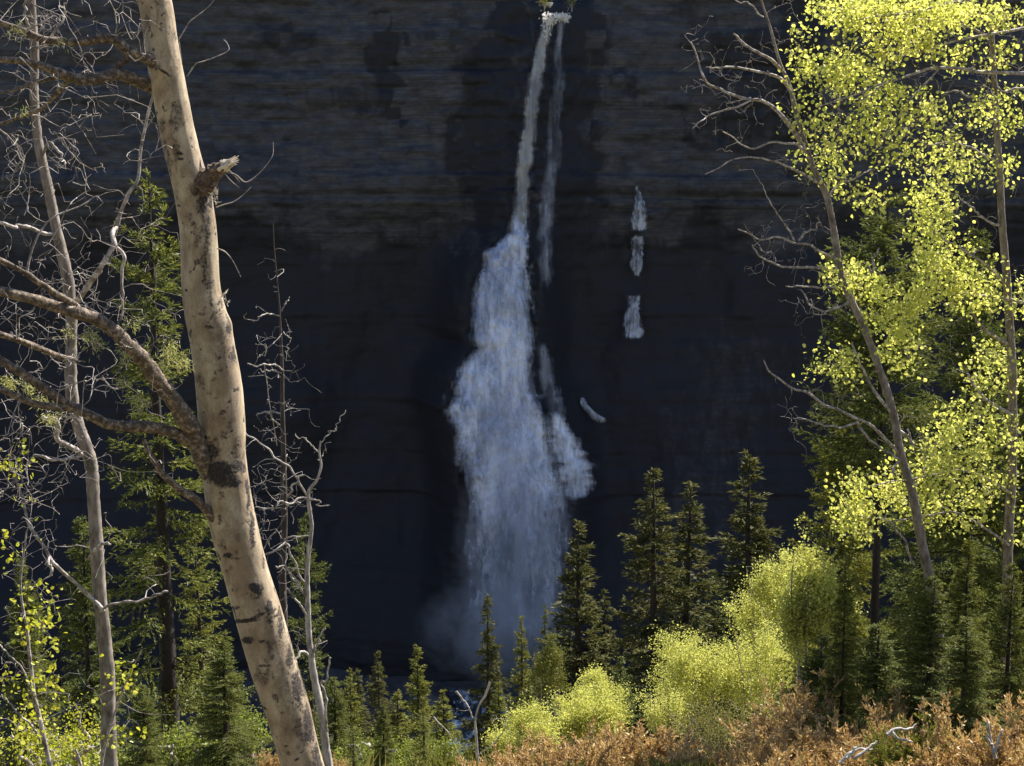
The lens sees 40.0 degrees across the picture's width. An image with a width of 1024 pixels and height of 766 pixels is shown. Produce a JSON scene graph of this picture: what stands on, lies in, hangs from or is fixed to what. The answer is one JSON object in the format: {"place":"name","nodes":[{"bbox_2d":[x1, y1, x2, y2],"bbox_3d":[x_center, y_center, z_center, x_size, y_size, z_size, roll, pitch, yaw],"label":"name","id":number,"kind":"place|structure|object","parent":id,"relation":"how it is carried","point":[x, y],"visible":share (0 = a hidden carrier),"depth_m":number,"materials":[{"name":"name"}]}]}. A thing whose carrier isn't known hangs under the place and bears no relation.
{"place":"outdoors","nodes":[
{"label":"outdoors","id":0,"kind":"place"},
{"bbox_2d":[441,687,542,758],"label":"stream water","id":1,"kind":"structure","parent":0,"point":[460,704],"depth_m":137.56,"materials":[{"name":"liquid"}]},
{"bbox_2d":[0,667,1014,765],"bbox_3d":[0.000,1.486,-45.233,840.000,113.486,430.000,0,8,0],"label":"ground","id":2,"kind":"structure","parent":0,"point":[394,684],"depth_m":141.89,"materials":[{"name":"soil"}]},
{"bbox_2d":[0,558,75,765],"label":"spruce tree","id":3,"kind":"object","parent":2,"relation":"on","point":[22,657],"visible":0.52,"depth_m":13.45,"materials":[{"name":"green plant"}]},
{"bbox_2d":[0,438,76,765],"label":"aspen sapling","id":4,"kind":"object","parent":2,"relation":"on","point":[43,743],"visible":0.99,"depth_m":9.63,"materials":[{"name":"green plant"}]},
{"bbox_2d":[0,692,100,765],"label":"willow bush","id":5,"kind":"object","parent":2,"relation":"on","point":[77,757],"visible":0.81,"depth_m":10.94,"materials":[{"name":"green plant"}]},
{"bbox_2d":[38,727,136,765],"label":"willow bush","id":6,"kind":"object","parent":2,"relation":"on","point":[91,758],"visible":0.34,"depth_m":12.57,"materials":[{"name":"green plant"}]},
{"bbox_2d":[0,0,178,765],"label":"aspen tree","id":7,"kind":"object","parent":2,"relation":"on","point":[98,598],"visible":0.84,"depth_m":10.21,"materials":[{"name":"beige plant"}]},
{"bbox_2d":[42,514,136,756],"bbox_3d":[-5.389,3.555,17.602,1.421,3.900,1.544,-4,9,-24],"label":"spruce tree","id":8,"kind":"object","parent":2,"relation":"on","point":[83,643],"visible":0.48,"depth_m":17.56,"materials":[{"name":"green plant"}]},
{"bbox_2d":[48,649,168,765],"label":"aspen sapling","id":9,"kind":"object","parent":2,"relation":"on","point":[126,687],"visible":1,"depth_m":10.00,"materials":[{"name":"green plant"}]},
{"bbox_2d":[117,684,181,765],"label":"spruce tree","id":10,"kind":"object","parent":2,"relation":"on","point":[147,758],"visible":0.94,"depth_m":11.99,"materials":[{"name":"green plant"}]},
{"bbox_2d":[0,0,323,765],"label":"aspen tree","id":11,"kind":"object","parent":2,"relation":"on","point":[212,437],"visible":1,"depth_m":8.19,"materials":[{"name":"beige plant"}]},
{"bbox_2d":[78,168,246,754],"bbox_3d":[-3.844,1.177,15.419,1.884,7.029,2.007,-3,9,-21],"label":"spruce tree","id":12,"kind":"object","parent":2,"relation":"on","point":[170,696],"visible":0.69,"depth_m":15.27,"materials":[{"name":"green plant"}]},
{"bbox_2d":[131,706,234,765],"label":"willow bush","id":13,"kind":"object","parent":2,"relation":"on","point":[177,739],"visible":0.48,"depth_m":13.03,"materials":[{"name":"green plant"}]},
{"bbox_2d":[155,536,235,755],"bbox_3d":[-4.328,4.240,19.749,1.393,4.433,1.307,3,8,19],"label":"spruce tree","id":14,"kind":"object","parent":2,"relation":"on","point":[198,657],"visible":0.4,"depth_m":19.61,"materials":[{"name":"green plant"}]},
{"bbox_2d":[176,638,272,765],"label":"spruce tree","id":15,"kind":"object","parent":2,"relation":"on","point":[232,705],"visible":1,"depth_m":11.97,"materials":[{"name":"green plant"}]},
{"bbox_2d":[202,693,271,765],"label":"willow bush","id":16,"kind":"object","parent":2,"relation":"on","point":[258,732],"visible":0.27,"depth_m":14.05,"materials":[{"name":"green plant"}]},
{"bbox_2d":[252,749,280,765],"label":"juniper shrub","id":17,"kind":"object","parent":2,"relation":"on","point":[270,761],"visible":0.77,"depth_m":12.59,"materials":[{"name":"brown plant"}]},
{"bbox_2d":[243,223,317,628],"bbox_3d":[-2.174,1.385,13.215,0.740,5.739,0.916,0,8,0],"label":"dead spruce snag","id":18,"kind":"object","parent":2,"relation":"on","point":[283,554],"visible":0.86,"depth_m":13.17,"materials":[{"name":"wood"}]},
{"bbox_2d":[245,410,345,765],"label":"dead tree","id":19,"kind":"object","parent":2,"relation":"on","point":[321,707],"visible":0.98,"depth_m":11.32,"materials":[{"name":"grey wood"}]},
{"bbox_2d":[288,511,348,750],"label":"spruce tree","id":20,"kind":"object","parent":2,"relation":"on","point":[309,689],"visible":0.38,"depth_m":24.78,"materials":[{"name":"green plant"}]},
{"bbox_2d":[320,751,350,765],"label":"juniper shrub","id":21,"kind":"object","parent":2,"relation":"on","point":[337,763],"visible":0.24,"depth_m":12.57,"materials":[{"name":"brown plant"}]},
{"bbox_2d":[314,676,365,760],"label":"spruce tree","id":22,"kind":"object","parent":2,"relation":"on","point":[336,723],"visible":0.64,"depth_m":17.71,"materials":[{"name":"green plant"}]},
{"bbox_2d":[343,722,365,765],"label":"spruce tree","id":23,"kind":"object","parent":2,"relation":"on","point":[353,749],"visible":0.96,"depth_m":13.61,"materials":[{"name":"green plant"}]},
{"bbox_2d":[338,668,371,759],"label":"spruce tree","id":24,"kind":"object","parent":2,"relation":"on","point":[354,717],"visible":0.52,"depth_m":32.35,"materials":[{"name":"green plant"}]},
{"bbox_2d":[337,668,375,752],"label":"spruce tree","id":25,"kind":"object","parent":2,"relation":"on","point":[360,689],"visible":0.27,"depth_m":37.47,"materials":[{"name":"green plant"}]},
{"bbox_2d":[321,717,414,765],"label":"willow bush","id":26,"kind":"object","parent":2,"relation":"on","point":[363,744],"visible":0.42,"depth_m":15.69,"materials":[{"name":"green plant"}]},
{"bbox_2d":[363,704,399,765],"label":"spruce tree","id":27,"kind":"object","parent":2,"relation":"on","point":[381,733],"visible":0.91,"depth_m":15.17,"materials":[{"name":"green plant"}]},
{"bbox_2d":[362,651,401,758],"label":"spruce tree","id":28,"kind":"object","parent":2,"relation":"on","point":[374,688],"visible":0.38,"depth_m":39.53,"materials":[{"name":"green plant"}]},
{"bbox_2d":[369,698,401,714],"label":"boulder","id":29,"kind":"object","parent":2,"relation":"on","point":[372,709],"visible":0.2,"depth_m":137.62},
{"bbox_2d":[382,689,416,765],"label":"spruce tree","id":30,"kind":"object","parent":2,"relation":"on","point":[398,718],"visible":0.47,"depth_m":28.18,"materials":[{"name":"green plant"}]},
{"bbox_2d":[406,709,438,765],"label":"spruce tree","id":31,"kind":"object","parent":2,"relation":"on","point":[423,742],"visible":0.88,"depth_m":16.21,"materials":[{"name":"green plant"}]},
{"bbox_2d":[400,644,446,750],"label":"spruce tree","id":32,"kind":"object","parent":2,"relation":"on","point":[416,706],"visible":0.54,"depth_m":34.33,"materials":[{"name":"green plant"}]},
{"bbox_2d":[407,694,440,711],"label":"boulder","id":33,"kind":"object","parent":2,"relation":"on","point":[433,698],"visible":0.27,"depth_m":139.02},
{"bbox_2d":[398,711,474,765],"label":"willow bush","id":34,"kind":"object","parent":2,"relation":"on","point":[433,749],"visible":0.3,"depth_m":16.72,"materials":[{"name":"green plant"}]},
{"bbox_2d":[426,689,465,764],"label":"spruce tree","id":35,"kind":"object","parent":2,"relation":"on","point":[444,724],"visible":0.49,"depth_m":31.32,"materials":[{"name":"green plant"}]},
{"bbox_2d":[404,733,496,765],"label":"juniper shrub","id":36,"kind":"object","parent":2,"relation":"on","point":[446,761],"visible":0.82,"depth_m":15.85,"materials":[{"name":"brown plant"}]},
{"bbox_2d":[433,681,510,761],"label":"dead sapling","id":37,"kind":"object","parent":2,"relation":"on","point":[475,727],"visible":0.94,"depth_m":20.89,"materials":[{"name":"grey wood"}]},
{"bbox_2d":[453,753,490,765],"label":"juniper shrub","id":38,"kind":"object","parent":2,"relation":"on","point":[473,762],"visible":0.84,"depth_m":14.48,"materials":[{"name":"brown plant"}]},
{"bbox_2d":[459,592,514,763],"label":"spruce tree","id":39,"kind":"object","parent":2,"relation":"on","point":[488,673],"visible":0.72,"depth_m":56.03,"materials":[{"name":"green plant"}]},
{"bbox_2d":[451,735,540,765],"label":"juniper shrub","id":40,"kind":"object","parent":2,"relation":"on","point":[518,757],"visible":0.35,"depth_m":14.79,"materials":[{"name":"brown plant"}]},
{"bbox_2d":[484,680,512,764],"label":"spruce tree","id":41,"kind":"object","parent":2,"relation":"on","point":[499,708],"visible":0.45,"depth_m":35.48,"materials":[{"name":"green plant"}]},
{"bbox_2d":[0,732,1021,765],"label":"undergrowth","id":42,"kind":"object","parent":2,"relation":"on","point":[442,764],"visible":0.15,"depth_m":14.13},
{"bbox_2d":[500,615,539,734],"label":"spruce tree","id":43,"kind":"object","parent":2,"relation":"on","point":[518,678],"visible":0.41,"depth_m":53.95,"materials":[{"name":"green plant"}]},
{"bbox_2d":[474,689,570,758],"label":"willow bush","id":44,"kind":"object","parent":2,"relation":"on","point":[538,722],"visible":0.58,"depth_m":26.07,"materials":[{"name":"green plant"}]},
{"bbox_2d":[514,678,539,745],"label":"spruce tree","id":45,"kind":"object","parent":2,"relation":"on","point":[529,692],"visible":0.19,"depth_m":49.96,"materials":[{"name":"green plant"}]},
{"bbox_2d":[525,627,571,743],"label":"spruce tree","id":46,"kind":"object","parent":2,"relation":"on","point":[552,657],"visible":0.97,"depth_m":47.70,"materials":[{"name":"leaf"},{"name":"twig bark"}]},
{"bbox_2d":[534,603,564,750],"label":"spruce tree","id":47,"kind":"object","parent":2,"relation":"on","point":[545,638],"visible":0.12,"depth_m":62.23,"materials":[{"name":"green plant"}]},
{"bbox_2d":[494,717,653,765],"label":"juniper shrub","id":48,"kind":"object","parent":2,"relation":"on","point":[551,758],"visible":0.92,"depth_m":13.90,"materials":[{"name":"brown plant"}]},
{"bbox_2d":[534,519,624,757],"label":"spruce tree","id":49,"kind":"object","parent":2,"relation":"on","point":[583,614],"visible":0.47,"depth_m":59.94,"materials":[{"name":"green plant"}]},
{"bbox_2d":[545,672,639,754],"bbox_3d":[1.582,8.149,28.412,1.770,4.494,1.879,3,8,18],"label":"willow bush","id":50,"kind":"object","parent":2,"relation":"on","point":[581,712],"visible":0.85,"depth_m":27.93,"materials":[{"name":"green plant"}]},
{"bbox_2d":[576,660,630,747],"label":"willow bush","id":51,"kind":"object","parent":2,"relation":"on","point":[597,677],"visible":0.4,"depth_m":31.10,"materials":[{"name":"green plant"}]},
{"bbox_2d":[583,589,626,749],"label":"spruce tree","id":52,"kind":"object","parent":2,"relation":"on","point":[603,626],"visible":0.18,"depth_m":62.09,"materials":[{"name":"green plant"}]},
{"bbox_2d":[561,719,655,764],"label":"juniper shrub","id":53,"kind":"object","parent":2,"relation":"on","point":[599,744],"visible":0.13,"depth_m":14.70,"materials":[{"name":"brown plant"}]},
{"bbox_2d":[590,656,652,747],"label":"spruce tree","id":54,"kind":"object","parent":2,"relation":"on","point":[619,674],"visible":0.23,"depth_m":48.89,"materials":[{"name":"green plant"}]},
{"bbox_2d":[580,718,722,765],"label":"juniper shrub","id":55,"kind":"object","parent":2,"relation":"on","point":[657,747],"visible":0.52,"depth_m":14.33,"materials":[{"name":"brown plant"}]},
{"bbox_2d":[629,679,693,742],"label":"willow bush","id":56,"kind":"object","parent":2,"relation":"on","point":[658,717],"visible":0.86,"depth_m":24.95,"materials":[{"name":"green plant"}]},
{"bbox_2d":[601,467,737,749],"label":"spruce tree","id":57,"kind":"object","parent":2,"relation":"on","point":[654,602],"visible":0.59,"depth_m":55.43,"materials":[{"name":"green plant"}]},
{"bbox_2d":[643,755,696,765],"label":"juniper shrub","id":58,"kind":"object","parent":2,"relation":"on","point":[661,762],"visible":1,"depth_m":12.91,"materials":[{"name":"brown plant"}]},
{"bbox_2d":[625,481,724,738],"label":"spruce tree","id":59,"kind":"object","parent":2,"relation":"on","point":[687,603],"visible":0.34,"depth_m":61.49,"materials":[{"name":"green plant"}]},
{"bbox_2d":[644,727,732,765],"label":"juniper shrub","id":60,"kind":"object","parent":2,"relation":"on","point":[686,740],"visible":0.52,"depth_m":13.73,"materials":[{"name":"brown plant"}]},
{"bbox_2d":[675,750,729,765],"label":"juniper shrub","id":61,"kind":"object","parent":2,"relation":"on","point":[707,761],"visible":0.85,"depth_m":13.09,"materials":[{"name":"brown plant"}]},
{"bbox_2d":[642,620,766,754],"bbox_3d":[3.974,7.710,29.319,2.640,5.721,2.145,0,8,0],"label":"willow bush","id":62,"kind":"object","parent":2,"relation":"on","point":[689,668],"visible":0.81,"depth_m":28.82,"materials":[{"name":"green plant"}]},
{"bbox_2d":[660,687,778,752],"bbox_3d":[3.266,5.667,21.089,2.106,2.115,1.649,0,8,0],"label":"willow bush","id":63,"kind":"object","parent":2,"relation":"on","point":[711,724],"visible":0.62,"depth_m":21.08,"materials":[{"name":"green plant"}]},
{"bbox_2d":[690,570,751,743],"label":"spruce tree","id":64,"kind":"object","parent":2,"relation":"on","point":[715,620],"visible":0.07,"depth_m":63.96,"materials":[{"name":"green plant"}]},
{"bbox_2d":[671,723,786,765],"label":"juniper shrub","id":65,"kind":"object","parent":2,"relation":"on","point":[765,751],"visible":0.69,"depth_m":13.36,"materials":[{"name":"brown plant"}]},
{"bbox_2d":[679,449,792,752],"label":"spruce tree","id":66,"kind":"object","parent":2,"relation":"on","point":[763,544],"visible":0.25,"depth_m":58.34,"materials":[{"name":"green plant"}]},
{"bbox_2d":[725,743,805,765],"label":"juniper shrub","id":67,"kind":"object","parent":2,"relation":"on","point":[776,759],"visible":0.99,"depth_m":12.80,"materials":[{"name":"brown plant"}]},
{"bbox_2d":[710,591,831,725],"bbox_3d":[5.303,7.072,28.164,2.745,5.873,2.249,0,8,0],"label":"willow bush","id":68,"kind":"object","parent":2,"relation":"on","point":[770,654],"visible":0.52,"depth_m":28.05,"materials":[{"name":"green plant"}]},
{"bbox_2d":[707,722,867,765],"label":"juniper shrub","id":69,"kind":"object","parent":2,"relation":"on","point":[809,748],"visible":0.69,"depth_m":13.73,"materials":[{"name":"brown plant"}]},
{"bbox_2d":[718,543,867,726],"bbox_3d":[6.097,7.445,31.386,3.020,8.041,2.359,7,10,39],"label":"willow bush","id":70,"kind":"object","parent":2,"relation":"on","point":[765,586],"visible":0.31,"depth_m":30.99,"materials":[{"name":"green plant"}]},
{"bbox_2d":[717,668,888,759],"bbox_3d":[3.331,3.710,15.205,1.925,1.336,1.949,-1,8,-5],"label":"juniper shrub","id":71,"kind":"object","parent":2,"relation":"on","point":[791,712],"visible":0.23,"depth_m":15.22,"materials":[{"name":"brown plant"}]},
{"bbox_2d":[768,512,863,705],"bbox_3d":[4.192,4.005,19.732,1.301,4.458,1.213,0,8,0],"label":"willow bush","id":72,"kind":"object","parent":2,"relation":"on","point":[806,609],"visible":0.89,"depth_m":19.48,"materials":[{"name":"green plant"}]},
{"bbox_2d":[783,634,849,710],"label":"spruce tree","id":73,"kind":"object","parent":2,"relation":"on","point":[816,663],"visible":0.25,"depth_m":18.16,"materials":[{"name":"green plant"}]},
{"bbox_2d":[679,0,955,703],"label":"aspen tree","id":74,"kind":"object","parent":2,"relation":"on","point":[803,144],"visible":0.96,"depth_m":14.99,"materials":[{"name":"green plant"}]},
{"bbox_2d":[768,707,903,765],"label":"juniper shrub","id":75,"kind":"object","parent":2,"relation":"on","point":[845,737],"visible":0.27,"depth_m":14.08,"materials":[{"name":"brown plant"}]},
{"bbox_2d":[773,377,899,717],"bbox_3d":[5.833,4.312,24.828,2.522,8.966,2.301,5,9,32],"label":"spruce tree","id":76,"kind":"object","parent":2,"relation":"on","point":[860,567],"visible":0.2,"depth_m":24.48,"materials":[{"name":"green plant"}]},
{"bbox_2d":[813,552,873,729],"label":"spruce tree","id":77,"kind":"object","parent":2,"relation":"on","point":[841,605],"visible":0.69,"depth_m":15.09,"materials":[{"name":"green plant"}]},
{"bbox_2d":[804,701,886,744],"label":"juniper shrub","id":78,"kind":"object","parent":2,"relation":"on","point":[825,721],"visible":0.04,"depth_m":14.80,"materials":[{"name":"brown plant"}]},
{"bbox_2d":[821,738,921,765],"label":"juniper shrub","id":79,"kind":"object","parent":2,"relation":"on","point":[850,761],"visible":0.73,"depth_m":13.01,"materials":[{"name":"brown plant"}]},
{"bbox_2d":[825,687,922,744],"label":"juniper shrub","id":80,"kind":"object","parent":2,"relation":"on","point":[902,709],"visible":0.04,"depth_m":14.86,"materials":[{"name":"brown plant"}]},
{"bbox_2d":[838,622,917,727],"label":"spruce tree","id":81,"kind":"object","parent":2,"relation":"on","point":[880,660],"visible":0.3,"depth_m":17.62,"materials":[{"name":"green plant"}]},
{"bbox_2d":[792,189,999,712],"bbox_3d":[5.219,1.862,19.560,2.707,9.041,2.232,-6,10,-36],"label":"spruce tree","id":82,"kind":"object","parent":2,"relation":"on","point":[879,420],"visible":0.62,"depth_m":19.08,"materials":[{"name":"green plant"}]},
{"bbox_2d":[844,711,958,765],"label":"juniper shrub","id":83,"kind":"object","parent":2,"relation":"on","point":[881,748],"visible":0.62,"depth_m":13.17,"materials":[{"name":"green plant"}]},
{"bbox_2d":[838,745,872,763],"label":"dead branch","id":84,"kind":"object","parent":83,"relation":"in","point":[847,755],"visible":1,"depth_m":12.60,"materials":[{"name":"grey wood"}]},
{"bbox_2d":[852,724,916,759],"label":"dead branch","id":85,"kind":"object","parent":83,"relation":"on","point":[888,733],"visible":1,"depth_m":12.60,"materials":[{"name":"grey wood"}]},
{"bbox_2d":[792,0,1023,381],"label":"aspen tree","id":86,"kind":"object","parent":2,"relation":"on","point":[941,14],"visible":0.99,"depth_m":15.22,"materials":[{"name":"green plant"}]},
{"bbox_2d":[852,666,968,731],"bbox_3d":[4.697,3.743,15.385,2.032,1.411,2.057,-5,10,-34],"label":"juniper shrub","id":87,"kind":"object","parent":2,"relation":"on","point":[871,712],"visible":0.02,"depth_m":15.52,"materials":[{"name":"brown plant"}]},
{"bbox_2d":[852,574,982,741],"bbox_3d":[4.425,3.118,15.011,1.330,2.190,1.445,-6,10,-36],"label":"spruce tree","id":88,"kind":"object","parent":2,"relation":"on","point":[928,625],"visible":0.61,"depth_m":15.01,"materials":[{"name":"green plant"}]},
{"bbox_2d":[858,450,981,708],"bbox_3d":[7.860,5.423,26.942,3.008,8.524,3.297,-2,8,-17],"label":"spruce tree","id":89,"kind":"object","parent":2,"relation":"on","point":[908,566],"visible":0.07,"depth_m":26.71,"materials":[{"name":"green plant"}]},
{"bbox_2d":[822,0,1023,697],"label":"aspen tree","id":90,"kind":"object","parent":2,"relation":"on","point":[1010,466],"visible":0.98,"depth_m":15.98,"materials":[{"name":"green plant"}]},
{"bbox_2d":[879,226,1023,708],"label":"spruce tree","id":91,"kind":"object","parent":2,"relation":"on","point":[955,381],"visible":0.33,"depth_m":21.19,"materials":[{"name":"green plant"}]},
{"bbox_2d":[883,691,1023,765],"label":"juniper shrub","id":92,"kind":"object","parent":2,"relation":"on","point":[947,760],"visible":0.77,"depth_m":13.02,"materials":[{"name":"brown plant"}]},
{"bbox_2d":[913,537,1000,705],"bbox_3d":[5.517,3.474,17.073,1.430,3.251,1.316,1,8,8],"label":"spruce tree","id":93,"kind":"object","parent":2,"relation":"on","point":[963,597],"visible":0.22,"depth_m":17.00,"materials":[{"name":"green plant"}]},
{"bbox_2d":[898,689,1023,765],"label":"juniper shrub","id":94,"kind":"object","parent":2,"relation":"on","point":[995,729],"visible":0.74,"depth_m":12.88,"materials":[{"name":"brown plant"}]},
{"bbox_2d":[985,720,1003,758],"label":"dead branch","id":95,"kind":"object","parent":94,"relation":"in","point":[994,749],"visible":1,"depth_m":12.60,"materials":[{"name":"grey wood"}]},
{"bbox_2d":[913,615,1023,745],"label":"spruce tree","id":96,"kind":"object","parent":2,"relation":"on","point":[965,681],"visible":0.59,"depth_m":14.06,"materials":[{"name":"green plant"}]},
{"bbox_2d":[956,687,1023,751],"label":"juniper shrub","id":97,"kind":"object","parent":2,"relation":"on","point":[1022,708],"visible":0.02,"depth_m":14.68,"materials":[{"name":"brown plant"}]},
{"bbox_2d":[959,329,1023,709],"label":"spruce tree","id":98,"kind":"object","parent":2,"relation":"on","point":[991,575],"visible":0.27,"depth_m":20.49,"materials":[{"name":"green plant"}]},
{"bbox_2d":[975,562,1023,738],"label":"spruce tree","id":99,"kind":"object","parent":2,"relation":"on","point":[1012,611],"visible":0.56,"depth_m":14.69,"materials":[{"name":"green plant"}]},
{"bbox_2d":[0,0,1023,689],"bbox_3d":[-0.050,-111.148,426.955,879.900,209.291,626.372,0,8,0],"label":"cliff","id":100,"kind":"structure","parent":0,"point":[376,202],"depth_m":149.36,"materials":[{"name":"stone"}]},
{"bbox_2d":[580,398,604,422],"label":"ice patch","id":101,"kind":"object","parent":100,"relation":"on","point":[593,415],"visible":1,"depth_m":150.10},
{"bbox_2d":[625,296,642,337],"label":"ice patch","id":102,"kind":"object","parent":100,"relation":"on","point":[633,328],"visible":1,"depth_m":151.42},
{"bbox_2d":[630,236,643,274],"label":"ice patch","id":103,"kind":"object","parent":100,"relation":"on","point":[636,262],"visible":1,"depth_m":151.52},
{"bbox_2d":[631,187,645,229],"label":"ice patch","id":104,"kind":"object","parent":100,"relation":"on","point":[638,218],"visible":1,"depth_m":149.81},
{"bbox_2d":[451,10,591,625],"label":"waterfall","id":105,"kind":"structure","parent":0,"point":[498,419],"depth_m":142.13,"materials":[{"name":"liquid"}]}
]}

